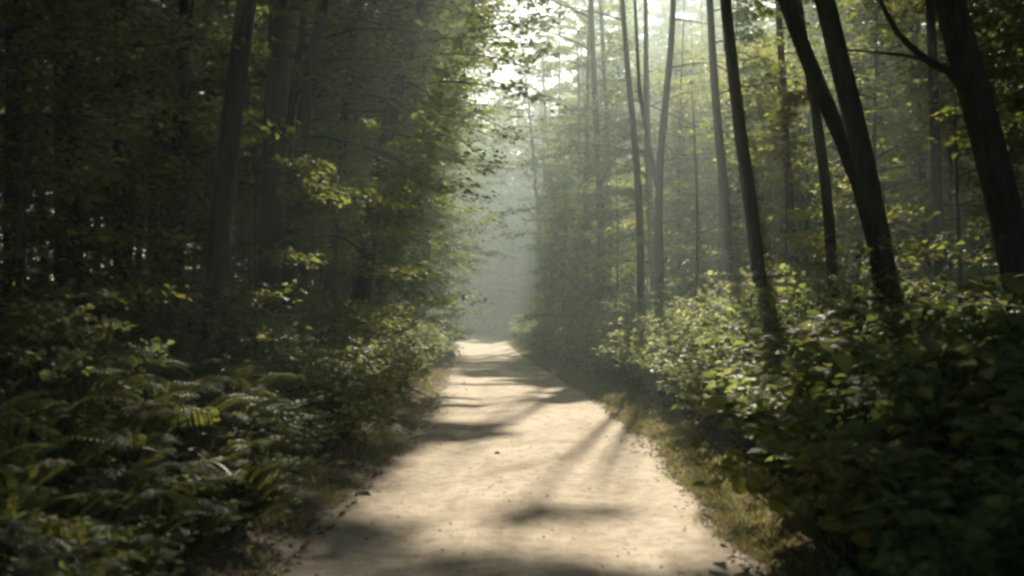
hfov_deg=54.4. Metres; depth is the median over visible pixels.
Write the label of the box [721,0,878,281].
tree
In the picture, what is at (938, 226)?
tree
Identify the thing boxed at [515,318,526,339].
bush
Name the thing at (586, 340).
bush
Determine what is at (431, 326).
bramble bush
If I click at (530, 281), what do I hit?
tree
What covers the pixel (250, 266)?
tree
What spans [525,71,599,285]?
tree
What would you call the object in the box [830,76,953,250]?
tree
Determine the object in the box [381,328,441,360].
bush
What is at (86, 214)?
tree
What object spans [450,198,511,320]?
tree
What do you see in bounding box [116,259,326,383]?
bush
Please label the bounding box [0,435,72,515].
fern
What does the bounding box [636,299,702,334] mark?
bramble bush
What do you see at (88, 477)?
bush
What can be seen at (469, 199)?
tree
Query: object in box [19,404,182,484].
fern
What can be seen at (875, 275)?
bramble bush
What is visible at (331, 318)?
bush
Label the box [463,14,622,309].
tree
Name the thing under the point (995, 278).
bush
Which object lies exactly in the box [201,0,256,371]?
tree
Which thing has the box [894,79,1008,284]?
tree
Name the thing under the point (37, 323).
fern
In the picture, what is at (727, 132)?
tree
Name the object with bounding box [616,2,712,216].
tree
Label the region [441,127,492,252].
tree
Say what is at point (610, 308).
bush
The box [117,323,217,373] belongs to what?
bush
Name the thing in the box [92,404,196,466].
fern
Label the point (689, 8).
tree
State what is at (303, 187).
young beech
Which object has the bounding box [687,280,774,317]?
bramble bush
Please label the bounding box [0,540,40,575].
fern
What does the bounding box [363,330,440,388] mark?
bush
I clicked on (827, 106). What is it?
tree
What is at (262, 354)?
fern
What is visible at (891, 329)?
bush
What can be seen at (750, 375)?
bush
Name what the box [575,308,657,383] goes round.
bramble bush
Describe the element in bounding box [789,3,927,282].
tree
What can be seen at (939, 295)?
bramble bush
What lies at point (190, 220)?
tree
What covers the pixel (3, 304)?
bush
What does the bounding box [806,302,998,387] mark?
bush
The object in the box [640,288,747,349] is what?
bramble bush
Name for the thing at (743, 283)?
bramble bush
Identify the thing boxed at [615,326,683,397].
bramble bush
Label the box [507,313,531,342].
bush
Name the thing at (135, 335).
fern
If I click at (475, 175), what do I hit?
tree
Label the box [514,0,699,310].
tree
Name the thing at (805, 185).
tree
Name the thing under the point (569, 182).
young beech
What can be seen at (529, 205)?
tree
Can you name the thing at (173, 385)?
fern
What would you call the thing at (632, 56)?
tree
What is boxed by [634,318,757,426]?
bramble bush
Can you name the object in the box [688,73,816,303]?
young beech
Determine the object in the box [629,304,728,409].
bramble bush
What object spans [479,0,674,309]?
tree
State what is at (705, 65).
tree
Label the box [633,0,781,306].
tree
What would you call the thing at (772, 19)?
tree
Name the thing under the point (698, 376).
bramble bush
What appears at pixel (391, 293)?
bramble bush
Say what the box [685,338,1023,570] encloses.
bush
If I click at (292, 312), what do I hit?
bush
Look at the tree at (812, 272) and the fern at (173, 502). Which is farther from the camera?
the tree at (812, 272)
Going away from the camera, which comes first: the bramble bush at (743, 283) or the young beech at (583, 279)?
the bramble bush at (743, 283)
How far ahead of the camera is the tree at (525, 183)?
100.07 m
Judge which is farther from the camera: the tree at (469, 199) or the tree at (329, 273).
the tree at (469, 199)
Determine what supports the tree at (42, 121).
on the ground at (503, 334)
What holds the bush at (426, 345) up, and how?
on the ground at (503, 334)
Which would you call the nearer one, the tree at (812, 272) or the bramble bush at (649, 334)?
the bramble bush at (649, 334)
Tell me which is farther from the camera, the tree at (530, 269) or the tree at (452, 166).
the tree at (530, 269)
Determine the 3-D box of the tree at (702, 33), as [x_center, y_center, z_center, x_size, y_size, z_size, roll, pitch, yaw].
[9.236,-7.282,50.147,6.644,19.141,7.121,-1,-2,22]
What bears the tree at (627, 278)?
on the ground at (503, 334)
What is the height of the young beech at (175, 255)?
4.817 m
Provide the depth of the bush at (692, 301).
23.29 m
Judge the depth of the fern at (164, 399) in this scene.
7.83 m
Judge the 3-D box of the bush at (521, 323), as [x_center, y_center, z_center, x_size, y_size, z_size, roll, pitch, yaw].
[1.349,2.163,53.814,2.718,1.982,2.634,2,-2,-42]
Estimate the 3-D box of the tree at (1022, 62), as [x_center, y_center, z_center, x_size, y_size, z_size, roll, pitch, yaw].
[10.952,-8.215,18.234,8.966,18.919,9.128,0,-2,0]
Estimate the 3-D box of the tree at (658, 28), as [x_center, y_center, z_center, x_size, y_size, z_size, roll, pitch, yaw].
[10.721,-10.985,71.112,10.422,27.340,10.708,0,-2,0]
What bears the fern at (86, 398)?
on the ground at (503, 334)
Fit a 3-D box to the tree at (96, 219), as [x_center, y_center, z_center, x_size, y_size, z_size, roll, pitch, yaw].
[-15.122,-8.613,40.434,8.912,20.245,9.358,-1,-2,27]
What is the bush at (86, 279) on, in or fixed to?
on the ground at (503, 334)
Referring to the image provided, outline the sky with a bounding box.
[0,0,996,292]
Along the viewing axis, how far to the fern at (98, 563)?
4.54 m
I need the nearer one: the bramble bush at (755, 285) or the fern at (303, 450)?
the fern at (303, 450)
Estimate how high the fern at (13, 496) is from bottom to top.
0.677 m
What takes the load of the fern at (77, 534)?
on the ground at (503, 334)
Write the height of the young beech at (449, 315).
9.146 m
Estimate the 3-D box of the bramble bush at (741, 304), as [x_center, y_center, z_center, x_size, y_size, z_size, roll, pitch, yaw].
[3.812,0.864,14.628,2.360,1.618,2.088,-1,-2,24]
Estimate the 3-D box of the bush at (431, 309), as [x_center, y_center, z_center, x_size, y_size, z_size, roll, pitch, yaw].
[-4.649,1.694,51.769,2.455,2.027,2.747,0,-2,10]
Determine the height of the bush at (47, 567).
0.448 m
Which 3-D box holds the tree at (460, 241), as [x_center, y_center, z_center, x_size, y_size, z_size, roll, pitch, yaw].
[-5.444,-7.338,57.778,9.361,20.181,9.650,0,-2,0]
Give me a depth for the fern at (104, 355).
8.09 m
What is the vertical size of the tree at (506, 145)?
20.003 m
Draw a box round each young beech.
[0,0,207,317]
[0,0,300,250]
[0,56,208,301]
[174,105,418,347]
[275,115,474,341]
[374,129,481,357]
[384,129,472,359]
[394,140,472,346]
[512,161,597,344]
[527,128,583,311]
[529,122,695,320]
[545,197,634,343]
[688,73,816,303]
[748,85,845,301]
[834,0,1023,263]
[853,36,1023,305]
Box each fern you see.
[0,341,74,379]
[0,345,133,390]
[0,369,146,438]
[0,380,95,428]
[0,390,67,472]
[0,411,132,503]
[0,422,51,442]
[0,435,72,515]
[0,468,59,548]
[0,533,128,575]
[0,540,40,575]
[2,320,85,347]
[6,517,102,559]
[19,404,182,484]
[22,486,125,530]
[26,534,180,575]
[42,340,148,378]
[50,331,158,364]
[59,310,136,333]
[59,318,133,343]
[71,456,182,493]
[74,466,164,527]
[78,496,206,553]
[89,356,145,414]
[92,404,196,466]
[96,374,199,456]
[122,487,239,560]
[124,332,171,354]
[124,358,188,375]
[128,340,182,365]
[130,366,216,396]
[143,358,227,383]
[143,372,242,404]
[148,474,241,503]
[150,349,176,367]
[151,363,196,382]
[163,393,262,475]
[164,366,272,456]
[176,459,310,531]
[177,388,303,460]
[178,383,238,429]
[178,444,253,475]
[182,366,284,402]
[184,460,251,480]
[194,365,273,409]
[206,435,285,470]
[233,430,302,461]
[244,405,287,445]
[245,365,271,383]
[250,370,283,395]
[250,389,299,428]
[255,348,277,373]
[255,373,324,434]
[266,360,341,408]
[267,434,324,460]
[268,361,333,379]
[276,414,336,429]
[278,414,333,454]
[302,401,347,427]
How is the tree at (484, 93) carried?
on the ground at (503, 334)
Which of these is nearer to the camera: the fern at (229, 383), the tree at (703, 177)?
the fern at (229, 383)
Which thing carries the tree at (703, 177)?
on the ground at (503, 334)
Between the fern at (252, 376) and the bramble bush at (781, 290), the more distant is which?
the bramble bush at (781, 290)
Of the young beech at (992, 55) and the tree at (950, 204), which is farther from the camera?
the tree at (950, 204)
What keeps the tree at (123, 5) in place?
on the ground at (503, 334)
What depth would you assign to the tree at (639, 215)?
26.06 m
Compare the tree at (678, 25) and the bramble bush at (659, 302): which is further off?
the tree at (678, 25)
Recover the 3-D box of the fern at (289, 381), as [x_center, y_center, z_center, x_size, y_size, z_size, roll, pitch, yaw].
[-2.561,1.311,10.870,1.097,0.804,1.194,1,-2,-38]
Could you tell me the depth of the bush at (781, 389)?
9.41 m
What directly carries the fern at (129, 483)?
on the ground at (503, 334)
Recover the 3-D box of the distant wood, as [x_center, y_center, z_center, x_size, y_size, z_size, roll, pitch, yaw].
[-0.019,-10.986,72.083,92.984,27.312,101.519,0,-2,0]
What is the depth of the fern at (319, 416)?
10.55 m
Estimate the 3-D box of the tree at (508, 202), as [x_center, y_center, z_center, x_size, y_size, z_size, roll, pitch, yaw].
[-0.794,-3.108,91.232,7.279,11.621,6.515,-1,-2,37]
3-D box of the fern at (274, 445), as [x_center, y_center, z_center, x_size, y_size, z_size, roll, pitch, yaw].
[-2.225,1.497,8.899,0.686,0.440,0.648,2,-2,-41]
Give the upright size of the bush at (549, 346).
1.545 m
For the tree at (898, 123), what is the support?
on the ground at (503, 334)
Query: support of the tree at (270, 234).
on the ground at (503, 334)
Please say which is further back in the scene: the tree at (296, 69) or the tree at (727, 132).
the tree at (727, 132)
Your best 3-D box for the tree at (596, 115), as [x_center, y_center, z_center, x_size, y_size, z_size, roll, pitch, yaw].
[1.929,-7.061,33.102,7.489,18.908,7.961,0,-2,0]
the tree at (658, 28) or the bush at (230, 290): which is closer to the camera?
the bush at (230, 290)
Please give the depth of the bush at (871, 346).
7.98 m
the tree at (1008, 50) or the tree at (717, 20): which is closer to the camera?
the tree at (1008, 50)
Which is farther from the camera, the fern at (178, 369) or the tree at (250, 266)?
the tree at (250, 266)
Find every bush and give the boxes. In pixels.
[0,278,144,313]
[0,280,166,413]
[0,281,117,334]
[0,502,129,575]
[0,543,187,575]
[25,304,174,374]
[29,456,211,520]
[31,499,268,571]
[41,259,241,339]
[112,252,276,323]
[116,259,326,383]
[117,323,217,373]
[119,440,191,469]
[147,277,282,318]
[148,468,308,528]
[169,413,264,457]
[198,301,314,365]
[233,286,342,321]
[238,273,357,310]
[238,292,316,322]
[239,450,346,487]
[240,287,366,367]
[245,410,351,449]
[248,325,331,363]
[250,302,353,361]
[255,346,421,437]
[261,384,401,452]
[284,327,420,423]
[291,303,357,355]
[294,288,383,345]
[295,281,350,304]
[300,324,436,410]
[321,293,402,344]
[324,298,400,338]
[328,331,417,371]
[337,282,415,329]
[337,285,411,333]
[357,327,441,394]
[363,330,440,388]
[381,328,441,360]
[383,321,445,359]
[396,313,453,373]
[401,366,432,386]
[405,315,450,349]
[406,314,455,344]
[406,322,453,358]
[418,307,441,315]
[425,325,463,359]
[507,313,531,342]
[509,310,544,345]
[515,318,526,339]
[517,320,543,350]
[518,319,537,335]
[524,318,553,347]
[525,311,560,350]
[525,318,563,355]
[528,312,566,353]
[539,313,579,345]
[557,314,627,376]
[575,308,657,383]
[579,293,635,333]
[583,329,628,377]
[584,298,653,334]
[587,293,652,328]
[590,300,654,343]
[590,314,676,393]
[592,319,640,378]
[601,315,654,386]
[605,286,693,330]
[612,290,702,340]
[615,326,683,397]
[627,320,688,400]
[628,293,698,331]
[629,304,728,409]
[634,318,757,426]
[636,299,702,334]
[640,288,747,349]
[642,298,704,343]
[646,309,767,377]
[660,324,787,438]
[663,292,719,315]
[668,270,775,348]
[670,347,795,445]
[678,281,748,310]
[683,284,740,308]
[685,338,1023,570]
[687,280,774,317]
[698,265,889,384]
[701,316,888,419]
[703,292,798,355]
[704,263,857,359]
[709,277,793,334]
[715,344,866,438]
[721,266,826,307]
[722,324,999,456]
[742,285,910,376]
[743,373,997,484]
[751,376,1023,575]
[778,253,960,334]
[778,282,870,313]
[790,314,906,373]
[802,269,957,342]
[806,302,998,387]
[829,289,1023,472]
[833,417,1023,575]
[856,321,1019,403]
[860,303,959,344]
[877,272,1023,482]
[877,284,1022,342]
[889,273,1023,364]
[900,280,1000,318]
[948,297,1003,312]
[963,311,1023,344]
[977,297,1001,308]
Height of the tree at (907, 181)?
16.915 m
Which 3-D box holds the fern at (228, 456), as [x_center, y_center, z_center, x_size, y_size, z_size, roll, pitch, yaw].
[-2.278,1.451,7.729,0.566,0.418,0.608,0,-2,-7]
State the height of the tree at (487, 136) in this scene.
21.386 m
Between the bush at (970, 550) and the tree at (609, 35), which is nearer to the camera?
the bush at (970, 550)
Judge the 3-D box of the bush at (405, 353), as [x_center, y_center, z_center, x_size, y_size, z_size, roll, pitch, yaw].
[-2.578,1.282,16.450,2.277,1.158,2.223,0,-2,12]
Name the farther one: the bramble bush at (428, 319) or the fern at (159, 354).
the bramble bush at (428, 319)
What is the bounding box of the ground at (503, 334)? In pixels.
[21,274,1013,575]
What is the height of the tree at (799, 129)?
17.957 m
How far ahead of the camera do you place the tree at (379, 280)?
34.45 m
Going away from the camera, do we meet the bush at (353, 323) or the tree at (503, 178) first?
the bush at (353, 323)
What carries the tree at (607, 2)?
on the ground at (503, 334)
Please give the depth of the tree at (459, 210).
63.12 m
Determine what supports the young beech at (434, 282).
on the ground at (503, 334)
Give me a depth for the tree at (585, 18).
50.73 m
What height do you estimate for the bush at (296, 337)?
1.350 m
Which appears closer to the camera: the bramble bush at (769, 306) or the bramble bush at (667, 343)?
the bramble bush at (769, 306)
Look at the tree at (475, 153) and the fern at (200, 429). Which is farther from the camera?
the tree at (475, 153)
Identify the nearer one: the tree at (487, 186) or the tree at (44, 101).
the tree at (44, 101)
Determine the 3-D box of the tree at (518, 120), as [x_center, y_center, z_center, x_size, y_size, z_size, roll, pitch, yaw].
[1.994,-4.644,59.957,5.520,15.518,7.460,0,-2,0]
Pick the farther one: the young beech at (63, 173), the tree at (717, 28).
the tree at (717, 28)
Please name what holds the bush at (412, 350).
on the ground at (503, 334)
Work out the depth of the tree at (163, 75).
27.69 m
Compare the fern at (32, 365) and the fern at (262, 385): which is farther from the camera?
the fern at (262, 385)
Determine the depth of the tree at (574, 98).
62.07 m
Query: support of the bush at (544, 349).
on the ground at (503, 334)
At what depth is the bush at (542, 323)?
40.79 m
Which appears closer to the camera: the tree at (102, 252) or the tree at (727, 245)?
the tree at (727, 245)
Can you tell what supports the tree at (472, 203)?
on the ground at (503, 334)
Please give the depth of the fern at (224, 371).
9.97 m
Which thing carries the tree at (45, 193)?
on the ground at (503, 334)
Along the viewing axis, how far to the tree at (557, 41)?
66.14 m
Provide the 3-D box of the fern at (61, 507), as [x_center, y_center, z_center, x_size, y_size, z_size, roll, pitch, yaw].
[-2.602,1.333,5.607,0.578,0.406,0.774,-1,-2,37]
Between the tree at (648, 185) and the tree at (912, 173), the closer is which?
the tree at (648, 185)
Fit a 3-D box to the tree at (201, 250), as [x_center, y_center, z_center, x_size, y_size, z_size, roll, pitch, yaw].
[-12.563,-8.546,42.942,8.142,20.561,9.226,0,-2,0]
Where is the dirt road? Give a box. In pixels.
[270,335,768,575]
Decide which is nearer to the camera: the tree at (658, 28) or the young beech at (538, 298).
the young beech at (538, 298)
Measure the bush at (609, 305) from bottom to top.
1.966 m
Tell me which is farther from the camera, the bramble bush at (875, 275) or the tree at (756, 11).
the tree at (756, 11)
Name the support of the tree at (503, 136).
on the ground at (503, 334)
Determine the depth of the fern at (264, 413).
9.76 m
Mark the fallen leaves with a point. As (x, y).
(302, 547)
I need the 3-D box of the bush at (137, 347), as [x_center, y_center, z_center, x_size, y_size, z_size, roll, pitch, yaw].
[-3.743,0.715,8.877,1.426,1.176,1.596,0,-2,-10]
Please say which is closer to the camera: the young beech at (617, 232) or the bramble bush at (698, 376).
the bramble bush at (698, 376)
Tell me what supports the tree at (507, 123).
on the ground at (503, 334)
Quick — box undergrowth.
[0,196,1002,331]
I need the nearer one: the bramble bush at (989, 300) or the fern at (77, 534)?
the fern at (77, 534)
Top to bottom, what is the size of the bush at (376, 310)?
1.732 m
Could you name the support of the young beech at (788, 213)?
on the ground at (503, 334)
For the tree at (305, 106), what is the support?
on the ground at (503, 334)
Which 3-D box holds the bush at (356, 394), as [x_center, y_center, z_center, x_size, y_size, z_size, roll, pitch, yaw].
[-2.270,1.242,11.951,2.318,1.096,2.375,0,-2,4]
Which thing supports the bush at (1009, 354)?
on the ground at (503, 334)
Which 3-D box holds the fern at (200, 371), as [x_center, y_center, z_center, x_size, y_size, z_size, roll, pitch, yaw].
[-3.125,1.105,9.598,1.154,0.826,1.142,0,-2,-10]
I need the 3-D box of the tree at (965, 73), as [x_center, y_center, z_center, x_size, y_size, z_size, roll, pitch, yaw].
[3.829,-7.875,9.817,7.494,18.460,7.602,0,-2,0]
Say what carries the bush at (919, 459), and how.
on the ground at (503, 334)
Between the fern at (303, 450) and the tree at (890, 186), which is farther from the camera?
the tree at (890, 186)
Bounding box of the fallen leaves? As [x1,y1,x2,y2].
[156,343,906,575]
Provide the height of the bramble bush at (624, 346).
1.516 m
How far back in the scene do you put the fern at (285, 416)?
10.23 m
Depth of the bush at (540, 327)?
42.32 m
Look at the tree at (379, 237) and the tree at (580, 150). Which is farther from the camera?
the tree at (580, 150)
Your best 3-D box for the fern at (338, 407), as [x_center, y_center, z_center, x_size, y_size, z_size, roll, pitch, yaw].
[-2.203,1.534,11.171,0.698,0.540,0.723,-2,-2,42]
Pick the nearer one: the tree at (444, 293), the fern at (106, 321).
the fern at (106, 321)
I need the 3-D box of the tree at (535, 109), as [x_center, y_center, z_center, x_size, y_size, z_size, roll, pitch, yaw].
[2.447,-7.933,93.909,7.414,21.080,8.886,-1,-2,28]
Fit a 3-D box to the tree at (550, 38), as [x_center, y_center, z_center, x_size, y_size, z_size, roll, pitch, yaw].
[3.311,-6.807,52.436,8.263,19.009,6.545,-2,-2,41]
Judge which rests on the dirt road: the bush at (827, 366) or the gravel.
the gravel
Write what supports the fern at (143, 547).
on the ground at (503, 334)
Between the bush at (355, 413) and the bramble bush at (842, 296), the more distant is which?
the bramble bush at (842, 296)
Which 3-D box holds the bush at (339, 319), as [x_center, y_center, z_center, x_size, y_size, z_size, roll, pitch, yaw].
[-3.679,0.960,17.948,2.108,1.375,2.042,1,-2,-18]
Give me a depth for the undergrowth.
27.14 m
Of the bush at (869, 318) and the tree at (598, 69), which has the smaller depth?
the bush at (869, 318)
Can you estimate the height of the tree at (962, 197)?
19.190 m
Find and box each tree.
[0,0,259,292]
[0,0,316,285]
[0,1,134,286]
[0,4,158,285]
[0,19,44,258]
[0,39,158,230]
[0,45,86,269]
[0,55,53,276]
[1,60,93,280]
[3,0,315,291]
[25,29,211,288]
[26,33,141,267]
[32,136,145,282]
[42,0,312,253]
[42,12,246,285]
[53,0,337,304]
[81,0,143,279]
[82,3,287,272]
[82,54,184,250]
[86,0,499,305]
[90,0,213,249]
[101,48,192,270]
[113,0,377,253]
[140,15,267,266]
[147,50,258,268]
[157,6,323,294]
[158,98,294,280]
[162,0,528,302]
[164,0,347,291]
[186,151,259,285]
[190,4,410,268]
[196,0,398,297]
[198,1,589,296]
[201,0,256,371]
[210,0,574,312]
[213,2,538,303]
[242,0,389,287]
[257,0,290,332]
[257,4,388,296]
[282,0,329,321]
[283,0,545,296]
[290,0,532,302]
[323,44,439,300]
[337,1,523,312]
[339,5,507,312]
[345,24,495,308]
[361,0,525,310]
[390,60,494,313]
[390,88,484,295]
[403,255,468,317]
[407,22,525,313]
[431,180,496,319]
[438,119,475,313]
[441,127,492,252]
[446,192,511,316]
[447,119,508,310]
[447,131,493,321]
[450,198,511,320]
[454,0,694,310]
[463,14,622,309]
[464,85,534,313]
[466,191,535,315]
[467,99,507,286]
[468,133,487,283]
[469,205,559,314]
[477,0,622,306]
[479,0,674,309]
[480,91,540,311]
[481,131,522,293]
[483,19,593,310]
[486,0,710,308]
[488,0,771,312]
[490,9,582,308]
[492,0,713,306]
[500,83,591,308]
[508,116,531,245]
[508,202,560,310]
[511,123,541,271]
[513,97,555,297]
[513,104,557,297]
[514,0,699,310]
[524,17,655,304]
[524,129,554,287]
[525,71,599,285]
[525,104,622,308]
[528,110,567,268]
[529,83,555,311]
[530,106,602,295]
[531,17,628,292]
[538,93,584,196]
[540,5,630,223]
[546,0,801,308]
[550,0,686,288]
[554,252,668,297]
[561,0,683,299]
[566,53,626,301]
[570,0,806,300]
[572,31,655,297]
[580,0,810,268]
[589,0,718,293]
[590,0,680,291]
[610,53,690,280]
[611,0,778,293]
[611,20,733,297]
[611,47,689,293]
[613,22,800,299]
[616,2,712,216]
[616,59,711,293]
[617,1,844,292]
[619,42,814,293]
[620,0,753,290]
[629,105,824,303]
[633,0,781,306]
[634,0,741,213]
[652,19,835,272]
[654,0,791,290]
[668,23,769,289]
[673,1,760,223]
[683,33,892,281]
[690,0,805,271]
[697,3,912,294]
[703,0,911,279]
[706,0,823,294]
[720,0,817,305]
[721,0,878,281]
[724,1,886,278]
[741,46,839,282]
[745,0,835,288]
[750,0,1023,304]
[778,0,874,304]
[785,3,980,268]
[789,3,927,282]
[793,0,977,222]
[794,0,839,309]
[797,19,986,284]
[805,0,1023,287]
[809,0,1023,128]
[810,12,909,275]
[814,0,900,313]
[829,0,1023,312]
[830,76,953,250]
[833,0,1023,305]
[837,45,974,284]
[844,0,1023,302]
[853,0,962,281]
[862,0,1023,254]
[879,4,1022,294]
[879,116,988,275]
[892,0,1023,100]
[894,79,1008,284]
[896,14,1023,273]
[942,32,1022,262]
[989,2,1023,86]
[1004,0,1023,80]
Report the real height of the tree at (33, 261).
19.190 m
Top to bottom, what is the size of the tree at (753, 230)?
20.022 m
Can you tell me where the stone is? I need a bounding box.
[360,491,371,495]
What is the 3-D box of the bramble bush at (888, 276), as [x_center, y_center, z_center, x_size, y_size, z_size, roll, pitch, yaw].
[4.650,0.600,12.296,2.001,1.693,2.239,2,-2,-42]
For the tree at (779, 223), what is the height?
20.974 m
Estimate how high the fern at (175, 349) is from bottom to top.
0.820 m
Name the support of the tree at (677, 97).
on the ground at (503, 334)
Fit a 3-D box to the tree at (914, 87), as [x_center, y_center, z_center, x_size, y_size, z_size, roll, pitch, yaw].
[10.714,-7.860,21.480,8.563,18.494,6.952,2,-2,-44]
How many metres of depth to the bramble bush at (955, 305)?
12.80 m
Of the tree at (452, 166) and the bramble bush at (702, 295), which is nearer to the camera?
the bramble bush at (702, 295)
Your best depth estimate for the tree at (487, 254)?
39.54 m
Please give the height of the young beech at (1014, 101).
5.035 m
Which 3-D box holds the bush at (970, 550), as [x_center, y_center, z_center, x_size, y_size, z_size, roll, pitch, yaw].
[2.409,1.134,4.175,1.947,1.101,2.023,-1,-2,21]
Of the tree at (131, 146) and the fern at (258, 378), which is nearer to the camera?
the fern at (258, 378)
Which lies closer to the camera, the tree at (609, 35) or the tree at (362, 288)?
the tree at (362, 288)
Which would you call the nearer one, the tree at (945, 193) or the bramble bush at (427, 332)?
the bramble bush at (427, 332)
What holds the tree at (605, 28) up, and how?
on the ground at (503, 334)
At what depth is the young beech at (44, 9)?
10.56 m
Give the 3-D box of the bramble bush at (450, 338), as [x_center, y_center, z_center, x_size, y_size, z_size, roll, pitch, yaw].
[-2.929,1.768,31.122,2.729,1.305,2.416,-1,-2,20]
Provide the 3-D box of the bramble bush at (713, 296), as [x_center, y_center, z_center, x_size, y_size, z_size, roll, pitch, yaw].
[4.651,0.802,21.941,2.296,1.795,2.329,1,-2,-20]
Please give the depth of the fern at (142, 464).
6.66 m
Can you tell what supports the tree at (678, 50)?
on the ground at (503, 334)
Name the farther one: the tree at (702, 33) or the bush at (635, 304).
the tree at (702, 33)
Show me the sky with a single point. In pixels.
(654, 5)
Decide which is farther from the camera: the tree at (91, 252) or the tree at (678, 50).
the tree at (91, 252)
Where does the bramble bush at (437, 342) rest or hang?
on the ground at (503, 334)
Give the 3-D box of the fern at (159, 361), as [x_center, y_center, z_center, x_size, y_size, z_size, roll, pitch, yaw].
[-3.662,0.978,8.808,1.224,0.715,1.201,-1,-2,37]
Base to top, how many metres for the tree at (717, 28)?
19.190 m
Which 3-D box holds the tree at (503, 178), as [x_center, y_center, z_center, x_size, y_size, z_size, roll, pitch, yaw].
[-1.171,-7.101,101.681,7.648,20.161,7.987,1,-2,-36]
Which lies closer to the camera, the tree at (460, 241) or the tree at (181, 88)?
the tree at (181, 88)
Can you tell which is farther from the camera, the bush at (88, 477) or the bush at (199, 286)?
the bush at (199, 286)
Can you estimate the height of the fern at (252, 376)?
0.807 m
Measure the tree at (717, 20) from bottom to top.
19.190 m
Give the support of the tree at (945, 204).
on the ground at (503, 334)
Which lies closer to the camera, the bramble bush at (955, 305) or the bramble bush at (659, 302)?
the bramble bush at (955, 305)
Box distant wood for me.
[0,20,1019,290]
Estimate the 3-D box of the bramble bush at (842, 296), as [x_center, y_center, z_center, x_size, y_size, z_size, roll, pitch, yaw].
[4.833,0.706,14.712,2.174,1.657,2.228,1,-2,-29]
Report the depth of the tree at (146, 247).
57.54 m
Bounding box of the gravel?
[303,355,722,572]
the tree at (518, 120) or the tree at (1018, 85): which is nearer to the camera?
the tree at (1018, 85)
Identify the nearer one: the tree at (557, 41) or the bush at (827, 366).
the bush at (827, 366)
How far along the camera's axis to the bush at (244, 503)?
6.82 m
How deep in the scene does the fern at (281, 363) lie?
12.00 m
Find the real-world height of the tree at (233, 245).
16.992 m
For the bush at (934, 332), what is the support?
on the ground at (503, 334)
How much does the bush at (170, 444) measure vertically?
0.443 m
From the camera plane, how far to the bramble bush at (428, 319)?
32.77 m
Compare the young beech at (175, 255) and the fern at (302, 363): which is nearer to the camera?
the fern at (302, 363)
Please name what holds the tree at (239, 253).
on the ground at (503, 334)
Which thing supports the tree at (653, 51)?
on the ground at (503, 334)
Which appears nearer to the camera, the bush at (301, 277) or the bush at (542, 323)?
the bush at (301, 277)
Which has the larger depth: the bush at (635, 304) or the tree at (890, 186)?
the tree at (890, 186)
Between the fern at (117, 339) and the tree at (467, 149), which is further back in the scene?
the tree at (467, 149)
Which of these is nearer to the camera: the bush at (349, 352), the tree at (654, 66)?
the bush at (349, 352)
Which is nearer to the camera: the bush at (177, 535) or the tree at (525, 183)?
the bush at (177, 535)
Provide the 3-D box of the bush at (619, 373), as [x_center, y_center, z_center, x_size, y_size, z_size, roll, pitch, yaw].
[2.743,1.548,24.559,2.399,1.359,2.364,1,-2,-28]
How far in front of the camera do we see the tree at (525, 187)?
95.97 m
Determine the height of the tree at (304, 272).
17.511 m
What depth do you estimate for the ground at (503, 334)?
9.77 m
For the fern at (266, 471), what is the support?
on the ground at (503, 334)
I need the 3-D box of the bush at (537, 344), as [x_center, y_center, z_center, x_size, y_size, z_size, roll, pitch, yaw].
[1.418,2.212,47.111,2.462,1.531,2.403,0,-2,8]
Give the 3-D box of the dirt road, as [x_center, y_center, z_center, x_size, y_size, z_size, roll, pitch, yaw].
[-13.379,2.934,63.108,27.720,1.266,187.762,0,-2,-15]
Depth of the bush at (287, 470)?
8.23 m
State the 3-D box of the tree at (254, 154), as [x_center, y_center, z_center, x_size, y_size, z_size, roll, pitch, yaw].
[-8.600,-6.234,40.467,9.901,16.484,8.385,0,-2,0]
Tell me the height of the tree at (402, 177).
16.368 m
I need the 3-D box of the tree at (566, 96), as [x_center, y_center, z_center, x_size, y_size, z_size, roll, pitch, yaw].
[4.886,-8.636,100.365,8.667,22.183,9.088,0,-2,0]
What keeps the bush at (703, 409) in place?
on the ground at (503, 334)
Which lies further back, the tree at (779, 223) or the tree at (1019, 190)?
the tree at (779, 223)
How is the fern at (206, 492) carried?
on the ground at (503, 334)
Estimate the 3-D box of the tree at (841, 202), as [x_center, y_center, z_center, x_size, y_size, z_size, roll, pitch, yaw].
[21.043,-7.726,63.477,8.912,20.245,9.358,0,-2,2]
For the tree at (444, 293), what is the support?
on the ground at (503, 334)
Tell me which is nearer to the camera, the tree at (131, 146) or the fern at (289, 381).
the fern at (289, 381)
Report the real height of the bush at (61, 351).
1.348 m
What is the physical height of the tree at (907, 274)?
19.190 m
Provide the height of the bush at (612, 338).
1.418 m
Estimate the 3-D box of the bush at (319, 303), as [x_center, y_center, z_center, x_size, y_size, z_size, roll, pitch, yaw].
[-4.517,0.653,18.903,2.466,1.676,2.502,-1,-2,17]
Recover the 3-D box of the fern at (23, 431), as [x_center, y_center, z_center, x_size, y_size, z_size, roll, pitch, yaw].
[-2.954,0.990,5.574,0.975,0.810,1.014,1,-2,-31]
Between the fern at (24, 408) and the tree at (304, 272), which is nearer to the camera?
the fern at (24, 408)
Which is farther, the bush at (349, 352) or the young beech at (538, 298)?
the young beech at (538, 298)
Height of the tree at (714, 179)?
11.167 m

